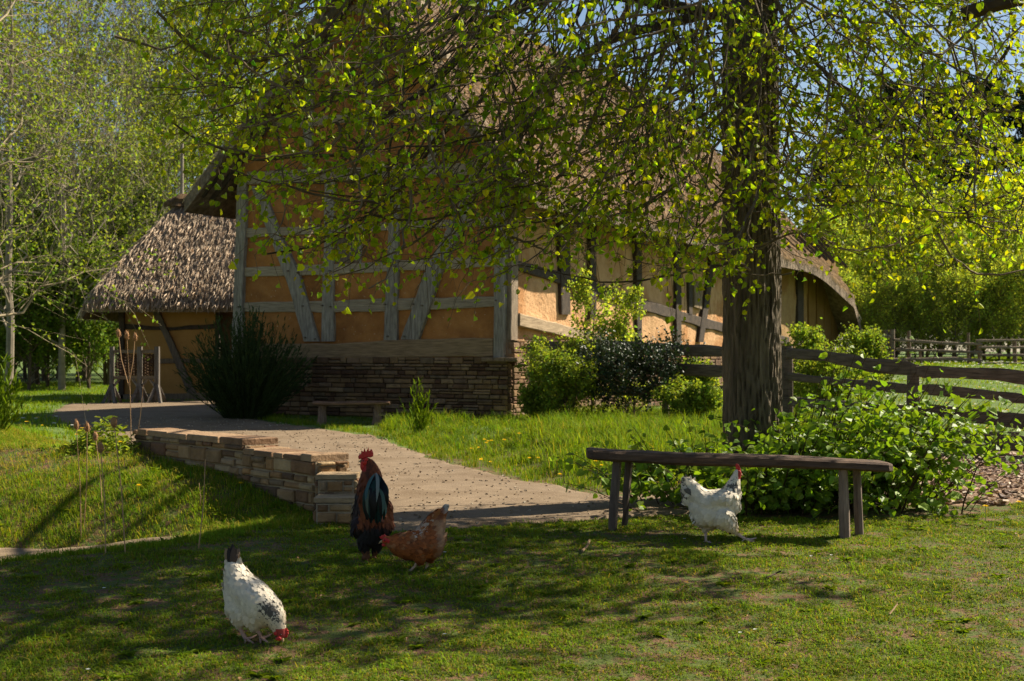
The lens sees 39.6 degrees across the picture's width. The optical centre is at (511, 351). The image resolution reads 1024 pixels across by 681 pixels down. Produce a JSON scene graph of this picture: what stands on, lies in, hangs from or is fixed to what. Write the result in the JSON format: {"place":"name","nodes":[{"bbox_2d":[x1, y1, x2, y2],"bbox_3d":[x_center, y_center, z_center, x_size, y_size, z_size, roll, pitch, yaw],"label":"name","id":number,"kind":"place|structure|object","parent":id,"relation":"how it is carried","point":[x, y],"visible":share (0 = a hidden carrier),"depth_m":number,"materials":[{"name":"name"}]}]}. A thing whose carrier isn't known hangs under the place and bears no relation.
{"place":"outdoors","nodes":[
{"label":"outdoors","id":0,"kind":"place"},
{"bbox_2d":[0,535,182,561],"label":"path","id":1,"kind":"structure","parent":0,"point":[9,551],"depth_m":10.43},
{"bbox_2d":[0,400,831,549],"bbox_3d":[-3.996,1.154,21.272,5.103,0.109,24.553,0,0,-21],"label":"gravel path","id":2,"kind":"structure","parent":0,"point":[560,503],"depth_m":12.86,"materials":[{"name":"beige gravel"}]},
{"bbox_2d":[101,347,166,403],"bbox_3d":[-8.227,0.528,31.000,1.341,1.278,0.567,0,0,0],"label":"wattle rack","id":3,"kind":"object","parent":2,"relation":"on","point":[112,393],"visible":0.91,"depth_m":30.96,"materials":[{"name":"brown wood"}]},
{"bbox_2d":[0,352,1023,680],"bbox_3d":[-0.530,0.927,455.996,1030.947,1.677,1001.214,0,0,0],"label":"ground","id":4,"kind":"structure","parent":0,"point":[292,624],"depth_m":7.59,"materials":[{"name":"green plant"}]},
{"bbox_2d":[0,352,31,431],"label":"broom bush","id":5,"kind":"object","parent":4,"relation":"on","point":[5,412],"visible":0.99,"depth_m":15.52,"materials":[{"name":"green plant"}]},
{"bbox_2d":[18,356,26,378],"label":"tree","id":6,"kind":"object","parent":4,"relation":"on","point":[24,370],"depth_m":52.91,"materials":[{"name":"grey plant"}]},
{"bbox_2d":[0,225,50,382],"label":"tree","id":7,"kind":"object","parent":4,"relation":"on","point":[18,243],"visible":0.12,"depth_m":42.76,"materials":[{"name":"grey plant"}]},
{"bbox_2d":[0,217,55,384],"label":"tree","id":8,"kind":"object","parent":4,"relation":"on","point":[37,381],"visible":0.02,"depth_m":44.31,"materials":[{"name":"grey plant"}]},
{"bbox_2d":[0,216,57,382],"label":"tree","id":9,"kind":"object","parent":4,"relation":"on","point":[24,344],"visible":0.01,"depth_m":46.97,"materials":[{"name":"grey plant"}]},
{"bbox_2d":[0,66,87,378],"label":"leafy tree","id":10,"kind":"object","parent":4,"relation":"on","point":[30,201],"visible":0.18,"depth_m":44.50,"materials":[{"name":"green plant"}]},
{"bbox_2d":[0,242,90,389],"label":"green shrub","id":11,"kind":"object","parent":4,"relation":"on","point":[38,313],"visible":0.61,"depth_m":39.73,"materials":[{"name":"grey plant"}]},
{"bbox_2d":[0,0,92,231],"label":"leafy tree","id":12,"kind":"object","parent":4,"relation":"on","point":[13,180],"visible":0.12,"depth_m":49.77,"materials":[{"name":"green plant"}]},
{"bbox_2d":[0,176,92,380],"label":"tree","id":13,"kind":"object","parent":4,"relation":"on","point":[43,375],"visible":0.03,"depth_m":49.09,"materials":[{"name":"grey plant"}]},
{"bbox_2d":[15,257,96,386],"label":"green shrub","id":14,"kind":"object","parent":4,"relation":"on","point":[47,380],"visible":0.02,"depth_m":42.94,"materials":[{"name":"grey plant"}]},
{"bbox_2d":[26,276,98,375],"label":"green shrub","id":15,"kind":"object","parent":4,"relation":"on","point":[68,359],"visible":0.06,"depth_m":41.64,"materials":[{"name":"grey plant"}]},
{"bbox_2d":[0,0,127,298],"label":"bare tree","id":16,"kind":"object","parent":4,"relation":"on","point":[30,164],"visible":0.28,"depth_m":41.78,"materials":[{"name":"green plant"}]},
{"bbox_2d":[74,419,81,536],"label":"teasel stalk","id":17,"kind":"object","parent":4,"relation":"on","point":[76,424],"visible":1,"depth_m":10.65,"materials":[{"name":"plant"}]},
{"bbox_2d":[41,229,119,388],"bbox_3d":[-11.961,-1.274,41.009,3.178,4.828,3.385,0,0,0],"label":"tree","id":18,"kind":"object","parent":4,"relation":"on","point":[104,343],"visible":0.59,"depth_m":40.30,"materials":[{"name":"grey plant"}]},
{"bbox_2d":[13,14,151,380],"bbox_3d":[-15.321,-5.572,49.999,6.910,13.298,6.424,0,0,-28],"label":"leafy tree","id":19,"kind":"object","parent":4,"relation":"on","point":[83,373],"visible":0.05,"depth_m":49.50,"materials":[{"name":"green plant"}]},
{"bbox_2d":[54,212,113,382],"bbox_3d":[-14.966,-1.881,47.958,4.131,5.963,4.400,0,0,-6],"label":"tree","id":20,"kind":"object","parent":4,"relation":"on","point":[77,377],"visible":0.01,"depth_m":47.71,"materials":[{"name":"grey plant"}]},
{"bbox_2d":[83,421,90,531],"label":"teasel stalk","id":21,"kind":"object","parent":4,"relation":"on","point":[86,426],"visible":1,"depth_m":10.76,"materials":[{"name":"plant"}]},
{"bbox_2d":[26,144,152,374],"bbox_3d":[-17.999,-4.000,60.419,7.446,10.090,6.991,0,0,31],"label":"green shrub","id":22,"kind":"object","parent":4,"relation":"on","point":[78,184],"visible":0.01,"depth_m":58.89,"materials":[{"name":"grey plant"}]},
{"bbox_2d":[0,0,184,390],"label":"bare tree","id":23,"kind":"object","parent":4,"relation":"on","point":[8,209],"visible":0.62,"depth_m":35.39,"materials":[{"name":"green plant"}]},
{"bbox_2d":[46,415,140,459],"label":"leafy weed","id":24,"kind":"object","parent":4,"relation":"on","point":[124,438],"visible":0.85,"depth_m":12.54,"materials":[{"name":"green plant"}]},
{"bbox_2d":[57,227,129,385],"bbox_3d":[-12.507,-1.396,43.772,3.723,5.045,3.495,0,0,-14],"label":"tree","id":25,"kind":"object","parent":4,"relation":"on","point":[105,366],"visible":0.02,"depth_m":43.98,"materials":[{"name":"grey plant"}]},
{"bbox_2d":[0,0,189,419],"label":"overhanging tree","id":26,"kind":"object","parent":4,"relation":"on","point":[34,116],"visible":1,"depth_m":21.12,"materials":[{"name":"green plant"}]},
{"bbox_2d":[93,431,101,503],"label":"teasel stalk","id":27,"kind":"object","parent":4,"relation":"on","point":[95,436],"visible":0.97,"depth_m":11.08,"materials":[{"name":"brown plant"}]},
{"bbox_2d":[0,0,199,382],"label":"bare tree","id":28,"kind":"object","parent":4,"relation":"on","point":[31,185],"visible":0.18,"depth_m":46.22,"materials":[{"name":"green plant"}]},
{"bbox_2d":[96,440,105,552],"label":"teasel stalk","id":29,"kind":"object","parent":4,"relation":"on","point":[100,447],"visible":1,"depth_m":8.55,"materials":[{"name":"plant"}]},
{"bbox_2d":[43,100,162,385],"bbox_3d":[-12.421,-3.382,44.158,4.352,9.008,4.681,0,0,-9],"label":"leafy tree","id":30,"kind":"object","parent":4,"relation":"on","point":[126,220],"visible":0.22,"depth_m":43.99,"materials":[{"name":"green plant"}]},
{"bbox_2d":[0,0,212,390],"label":"bare tree","id":31,"kind":"object","parent":4,"relation":"on","point":[61,371],"visible":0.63,"depth_m":39.97,"materials":[{"name":"green plant"}]},
{"bbox_2d":[77,166,139,364],"bbox_3d":[-14.976,-2.812,52.284,5.754,7.797,5.402,0,0,-37],"label":"green shrub","id":32,"kind":"object","parent":4,"relation":"on","point":[102,203],"depth_m":50.82,"materials":[{"name":"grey plant"}]},
{"bbox_2d":[62,3,173,198],"bbox_3d":[-16.431,-7.333,61.983,8.693,16.730,8.082,0,0,-25],"label":"leafy tree","id":33,"kind":"object","parent":4,"relation":"on","point":[132,87],"visible":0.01,"depth_m":61.19,"materials":[{"name":"green plant"}]},
{"bbox_2d":[110,415,125,551],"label":"teasel stalk","id":34,"kind":"object","parent":4,"relation":"on","point":[113,420],"visible":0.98,"depth_m":8.55,"materials":[{"name":"brown plant"}]},
{"bbox_2d":[0,0,242,262],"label":"bare tree","id":35,"kind":"object","parent":4,"relation":"on","point":[147,97],"visible":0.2,"depth_m":46.11,"materials":[{"name":"green plant"}]},
{"bbox_2d":[116,329,137,442],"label":"teasel stalk","id":36,"kind":"object","parent":4,"relation":"on","point":[126,335],"visible":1,"depth_m":12.61,"materials":[{"name":"brown plant"}]},
{"bbox_2d":[86,171,173,248],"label":"leafy tree","id":37,"kind":"object","parent":4,"relation":"on","point":[159,207],"visible":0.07,"depth_m":46.66,"materials":[{"name":"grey plant"}]},
{"bbox_2d":[81,1,231,204],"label":"leafy tree","id":38,"kind":"object","parent":4,"relation":"on","point":[196,153],"visible":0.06,"depth_m":51.38,"materials":[{"name":"green plant"}]},
{"bbox_2d":[77,194,235,400],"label":"thatched outbuilding","id":39,"kind":"structure","parent":4,"relation":"on","point":[201,248],"depth_m":33.00,"materials":[{"name":"paint"}]},
{"bbox_2d":[180,143,183,193],"bbox_3d":[-9.057,-4.783,38.999,0.100,1.843,0.093,0,0,-25],"label":"wooden pole","id":40,"kind":"object","parent":39,"relation":"on","point":[181,172],"visible":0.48,"depth_m":38.96,"materials":[{"name":"grey wood"}]},
{"bbox_2d":[220,312,233,391],"bbox_3d":[-6.640,0.050,33.550,0.600,2.400,0.040,0,0,0],"label":"door","id":41,"kind":"structure","parent":39,"relation":"in","point":[228,314],"depth_m":33.53,"materials":[{"name":"brown wood"}]},
{"bbox_2d":[0,423,313,562],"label":"bank grass","id":42,"kind":"structure","parent":4,"relation":"on","point":[14,438],"depth_m":10.99,"materials":[{"name":"green plant"}]},
{"bbox_2d":[105,4,254,194],"bbox_3d":[-13.448,-6.983,57.828,8.842,16.053,9.037,0,0,-34],"label":"bare tree","id":43,"kind":"object","parent":4,"relation":"on","point":[164,92],"visible":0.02,"depth_m":57.30,"materials":[{"name":"green plant"}]},
{"bbox_2d":[94,0,305,190],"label":"leafy tree","id":44,"kind":"object","parent":4,"relation":"on","point":[215,37],"visible":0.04,"depth_m":55.16,"materials":[{"name":"green plant"}]},
{"bbox_2d":[198,459,205,548],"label":"teasel stalk","id":45,"kind":"object","parent":4,"relation":"on","point":[203,507],"visible":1,"depth_m":8.73,"materials":[{"name":"brown plant"}]},
{"bbox_2d":[133,0,312,204],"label":"yellow leafed tree","id":46,"kind":"object","parent":4,"relation":"on","point":[196,167],"visible":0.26,"depth_m":47.25,"materials":[{"name":"grey plant"}]},
{"bbox_2d":[168,9,303,187],"bbox_3d":[-11.053,-7.545,62.267,8.916,17.159,8.290,0,0,29],"label":"leafy tree","id":47,"kind":"object","parent":4,"relation":"on","point":[245,83],"depth_m":61.67,"materials":[{"name":"green plant"}]},
{"bbox_2d":[173,303,316,419],"bbox_3d":[-4.495,0.149,23.966,2.462,2.031,2.350,0,0,0],"label":"broom bush","id":48,"kind":"object","parent":4,"relation":"on","point":[247,384],"visible":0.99,"depth_m":23.68,"materials":[{"name":"green plant"}]},
{"bbox_2d":[132,428,359,524],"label":"stone retaining wall","id":49,"kind":"structure","parent":4,"relation":"on","point":[322,486],"depth_m":10.82,"materials":[{"name":"beige stone"}]},
{"bbox_2d":[221,543,288,643],"bbox_3d":[-1.223,1.153,6.791,0.392,0.457,0.195,0,0,30],"label":"hen","id":50,"kind":"object","parent":4,"relation":"on","point":[252,603],"visible":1,"depth_m":6.73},
{"bbox_2d":[312,401,390,424],"bbox_3d":[-2.542,1.001,22.600,1.220,0.440,0.297,0,0,0],"label":"log bench","id":51,"kind":"object","parent":4,"relation":"on","point":[322,416],"visible":0.97,"depth_m":22.53,"materials":[{"name":"brown wood"}]},
{"bbox_2d":[350,447,395,560],"bbox_3d":[-0.823,0.903,8.381,0.277,0.680,0.327,0,0,0],"label":"rooster","id":52,"kind":"object","parent":4,"relation":"on","point":[372,514],"visible":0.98,"depth_m":8.34},
{"bbox_2d":[379,504,448,571],"bbox_3d":[-0.560,1.066,8.147,0.405,0.393,0.186,0,0,0],"label":"hen","id":53,"kind":"object","parent":4,"relation":"on","point":[424,542],"visible":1,"depth_m":8.10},
{"bbox_2d":[400,377,437,434],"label":"broom sprig","id":54,"kind":"object","parent":4,"relation":"on","point":[418,414],"visible":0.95,"depth_m":19.57,"materials":[{"name":"green plant"}]},
{"bbox_2d":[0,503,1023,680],"bbox_3d":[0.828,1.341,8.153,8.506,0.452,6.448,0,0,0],"label":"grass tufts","id":55,"kind":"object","parent":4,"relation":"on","point":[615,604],"visible":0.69,"depth_m":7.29,"materials":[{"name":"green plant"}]},
{"bbox_2d":[2,356,1023,443],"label":"meadow grass","id":56,"kind":"structure","parent":4,"relation":"on","point":[70,386],"depth_m":31.40,"materials":[{"name":"green plant"}]},
{"bbox_2d":[3,492,1023,680],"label":"dry leaves","id":57,"kind":"object","parent":4,"relation":"on","point":[239,678],"visible":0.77,"depth_m":7.54,"materials":[{"name":"brown plant"}]},
{"bbox_2d":[23,361,1018,668],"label":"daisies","id":58,"kind":"object","parent":4,"relation":"on","point":[811,555],"visible":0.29,"depth_m":27.75,"materials":[{"name":"white plant"}]},
{"bbox_2d":[182,0,862,418],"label":"half timbered house","id":59,"kind":"structure","parent":4,"relation":"on","point":[386,350],"depth_m":24.97,"materials":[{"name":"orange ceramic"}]},
{"bbox_2d":[358,237,362,263],"bbox_3d":[-2.609,-1.778,24.795,0.073,0.503,0.145,0,0,27],"label":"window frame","id":60,"kind":"structure","parent":59,"relation":"in","point":[361,245],"depth_m":24.73,"materials":[{"name":"grey wood"}]},
{"bbox_2d":[686,281,692,314],"bbox_3d":[3.872,-1.189,31.416,0.170,0.743,0.254,0,0,27],"label":"window frame","id":61,"kind":"structure","parent":59,"relation":"in","point":[689,288],"depth_m":31.30,"materials":[{"name":"wood"}]},
{"bbox_2d":[515,377,570,418],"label":"bramble","id":62,"kind":"object","parent":4,"relation":"on","point":[526,397],"visible":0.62,"depth_m":21.31,"materials":[{"name":"green plant"}]},
{"bbox_2d":[88,0,1023,452],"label":"linden tree","id":63,"kind":"object","parent":4,"relation":"on","point":[746,126],"visible":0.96,"depth_m":9.44,"materials":[{"name":"green plant"}]},
{"bbox_2d":[515,330,597,414],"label":"hawthorn shrub","id":64,"kind":"object","parent":4,"relation":"on","point":[542,339],"visible":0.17,"depth_m":21.64,"materials":[{"name":"green plant"}]},
{"bbox_2d":[514,339,608,414],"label":"evergreen bush","id":65,"kind":"object","parent":4,"relation":"on","point":[558,372],"visible":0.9,"depth_m":20.91,"materials":[{"name":"green plant"}]},
{"bbox_2d":[561,263,631,414],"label":"hawthorn shrub","id":66,"kind":"object","parent":4,"relation":"on","point":[584,291],"visible":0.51,"depth_m":21.94,"materials":[{"name":"green plant"}]},
{"bbox_2d":[603,284,653,415],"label":"hawthorn shrub","id":67,"kind":"object","parent":4,"relation":"on","point":[619,328],"visible":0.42,"depth_m":22.16,"materials":[{"name":"green plant"}]},
{"bbox_2d":[570,323,705,419],"bbox_3d":[1.707,0.326,20.948,2.244,1.575,1.863,0,0,37],"label":"evergreen bush","id":68,"kind":"object","parent":4,"relation":"on","point":[615,365],"visible":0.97,"depth_m":20.62,"materials":[{"name":"green plant"}]},
{"bbox_2d":[645,373,722,417],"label":"bramble","id":69,"kind":"object","parent":4,"relation":"on","point":[679,395],"visible":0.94,"depth_m":19.82,"materials":[{"name":"green plant"}]},
{"bbox_2d":[669,357,722,414],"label":"hawthorn shrub","id":70,"kind":"object","parent":4,"relation":"on","point":[705,379],"visible":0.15,"depth_m":22.36,"materials":[{"name":"green plant"}]},
{"bbox_2d":[680,464,755,542],"bbox_3d":[1.307,0.961,8.996,0.474,0.506,0.218,0,0,14],"label":"hen","id":71,"kind":"object","parent":4,"relation":"on","point":[713,509],"visible":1,"depth_m":8.94,"materials":[{"name":"white"}]},
{"bbox_2d":[586,447,892,538],"bbox_3d":[1.469,0.935,9.378,2.006,0.576,0.306,0,0,10],"label":"log bench","id":72,"kind":"object","parent":4,"relation":"on","point":[629,458],"visible":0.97,"depth_m":9.28,"materials":[{"name":"brown wood"}]},
{"bbox_2d":[527,340,1023,451],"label":"split rail fence","id":73,"kind":"object","parent":4,"relation":"on","point":[791,353],"visible":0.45,"depth_m":17.33,"materials":[{"name":"brown wood"}]},
{"bbox_2d":[549,329,1023,517],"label":"linden suckers","id":74,"kind":"object","parent":4,"relation":"on","point":[906,452],"visible":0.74,"depth_m":10.46,"materials":[{"name":"green plant"}]},
{"bbox_2d":[781,317,828,414],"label":"hawthorn shrub","id":75,"kind":"object","parent":4,"relation":"on","point":[808,336],"visible":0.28,"depth_m":22.83,"materials":[{"name":"green plant"}]},
{"bbox_2d":[796,136,848,348],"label":"pine tree","id":76,"kind":"object","parent":4,"relation":"on","point":[820,177],"visible":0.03,"depth_m":89.84,"materials":[{"name":"green plant"}]},
{"bbox_2d":[793,338,876,421],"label":"hawthorn shrub","id":77,"kind":"object","parent":4,"relation":"on","point":[812,368],"visible":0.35,"depth_m":20.26,"materials":[{"name":"green plant"}]},
{"bbox_2d":[825,235,861,350],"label":"green shrub","id":78,"kind":"object","parent":4,"relation":"on","point":[840,257],"visible":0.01,"depth_m":51.20,"materials":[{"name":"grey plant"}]},
{"bbox_2d":[795,202,891,346],"bbox_3d":[12.637,-2.779,52.172,4.672,6.202,5.540,0,0,31],"label":"hazel thicket","id":79,"kind":"object","parent":4,"relation":"on","point":[834,227],"visible":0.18,"depth_m":51.34,"materials":[{"name":"green plant"}]},
{"bbox_2d":[801,105,907,244],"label":"pine tree","id":80,"kind":"object","parent":4,"relation":"on","point":[858,122],"visible":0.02,"depth_m":79.49,"materials":[{"name":"green plant"}]},
{"bbox_2d":[831,246,880,347],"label":"green shrub","id":81,"kind":"object","parent":4,"relation":"on","point":[850,262],"visible":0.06,"depth_m":49.41,"materials":[{"name":"green plant"}]},
{"bbox_2d":[830,321,900,400],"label":"hawthorn shrub","id":82,"kind":"object","parent":4,"relation":"on","point":[869,339],"visible":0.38,"depth_m":26.75,"materials":[{"name":"green plant"}]},
{"bbox_2d":[832,265,904,350],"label":"hazel thicket","id":83,"kind":"object","parent":4,"relation":"on","point":[848,281],"visible":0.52,"depth_m":43.54,"materials":[{"name":"green plant"}]},
{"bbox_2d":[844,78,931,352],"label":"pine tree","id":84,"kind":"object","parent":4,"relation":"on","point":[889,95],"visible":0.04,"depth_m":83.24,"materials":[{"name":"green plant"}]},
{"bbox_2d":[851,234,932,328],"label":"green shrub","id":85,"kind":"object","parent":4,"relation":"on","point":[866,272],"visible":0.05,"depth_m":48.99,"materials":[{"name":"green plant"}]},
{"bbox_2d":[832,140,959,357],"bbox_3d":[12.941,-3.627,47.177,4.918,7.962,5.831,0,0,32],"label":"hazel thicket","id":86,"kind":"object","parent":4,"relation":"on","point":[884,251],"visible":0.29,"depth_m":46.23,"materials":[{"name":"green plant"}]},
{"bbox_2d":[858,268,936,357],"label":"hazel thicket","id":87,"kind":"object","parent":4,"relation":"on","point":[905,295],"visible":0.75,"depth_m":43.29,"materials":[{"name":"green plant"}]},
{"bbox_2d":[880,263,957,360],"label":"hazel thicket","id":88,"kind":"object","parent":4,"relation":"on","point":[918,306],"visible":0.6,"depth_m":43.56,"materials":[{"name":"green plant"}]},
{"bbox_2d":[908,252,947,357],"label":"green shrub","id":89,"kind":"object","parent":4,"relation":"on","point":[927,354],"visible":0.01,"depth_m":50.94,"materials":[{"name":"green plant"}]},
{"bbox_2d":[844,328,1023,364],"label":"paddock fence","id":90,"kind":"object","parent":4,"relation":"on","point":[1014,347],"visible":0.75,"depth_m":38.97,"materials":[{"name":"brown wood"}]},
{"bbox_2d":[889,247,985,360],"bbox_3d":[13.797,-1.605,45.819,2.951,3.917,3.499,0,0,-33],"label":"hazel thicket","id":91,"kind":"object","parent":4,"relation":"on","point":[943,268],"visible":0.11,"depth_m":45.87,"materials":[{"name":"green plant"}]},
{"bbox_2d":[888,82,990,353],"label":"pine tree","id":92,"kind":"object","parent":4,"relation":"on","point":[941,177],"visible":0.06,"depth_m":81.17,"materials":[{"name":"green plant"}]},
{"bbox_2d":[892,187,1004,356],"bbox_3d":[15.326,-2.924,50.177,4.918,6.529,5.831,0,0,32],"label":"hazel thicket","id":93,"kind":"object","parent":4,"relation":"on","point":[941,354],"visible":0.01,"depth_m":49.52,"materials":[{"name":"green plant"}]},
{"bbox_2d":[906,257,999,361],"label":"hazel thicket","id":94,"kind":"object","parent":4,"relation":"on","point":[971,318],"visible":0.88,"depth_m":43.24,"materials":[{"name":"green plant"}]},
{"bbox_2d":[886,156,1023,360],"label":"hazel thicket","id":95,"kind":"object","parent":4,"relation":"on","point":[990,240],"visible":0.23,"depth_m":45.40,"materials":[{"name":"green plant"}]},
{"bbox_2d":[926,239,1016,357],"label":"green shrub","id":96,"kind":"object","parent":4,"relation":"on","point":[986,287],"visible":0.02,"depth_m":47.93,"materials":[{"name":"green plant"}]},
{"bbox_2d":[933,245,1020,356],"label":"hazel thicket","id":97,"kind":"object","parent":4,"relation":"on","point":[965,262],"visible":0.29,"depth_m":44.53,"materials":[{"name":"green plant"}]},
{"bbox_2d":[935,67,1021,353],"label":"pine tree","id":98,"kind":"object","parent":4,"relation":"on","point":[974,79],"visible":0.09,"depth_m":85.29,"materials":[{"name":"green plant"}]},
{"bbox_2d":[944,254,1023,361],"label":"hazel thicket","id":99,"kind":"object","parent":4,"relation":"on","point":[993,321],"visible":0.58,"depth_m":43.57,"materials":[{"name":"green plant"}]},
{"bbox_2d":[961,242,1023,359],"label":"hazel thicket","id":100,"kind":"object","parent":4,"relation":"on","point":[1009,299],"visible":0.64,"depth_m":43.61,"materials":[{"name":"green plant"}]},
{"bbox_2d":[979,84,1023,353],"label":"pine tree","id":101,"kind":"object","parent":4,"relation":"on","point":[1019,130],"visible":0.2,"depth_m":79.84,"materials":[{"name":"green plant"}]},
{"bbox_2d":[986,206,1020,342],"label":"hazel thicket","id":102,"kind":"object","parent":4,"relation":"on","point":[1008,257],"visible":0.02,"depth_m":49.54,"materials":[{"name":"green plant"}]},
{"bbox_2d":[992,248,1023,358],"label":"green shrub","id":103,"kind":"object","parent":4,"relation":"on","point":[1008,352],"visible":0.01,"depth_m":49.97,"materials":[{"name":"green plant"}]},
{"bbox_2d":[0,0,1023,351],"label":"sky","id":104,"kind":"structure","parent":0,"point":[1011,60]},
{"bbox_2d":[263,402,954,491],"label":"verge grass","id":105,"kind":"structure","parent":0,"point":[575,433],"depth_m":16.74,"materials":[{"name":"green plant"}]},
{"bbox_2d":[834,451,1023,505],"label":"bark chips","id":106,"kind":"object","parent":0,"point":[1007,489],"visible":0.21,"depth_m":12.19,"materials":[{"name":"brown wood"}]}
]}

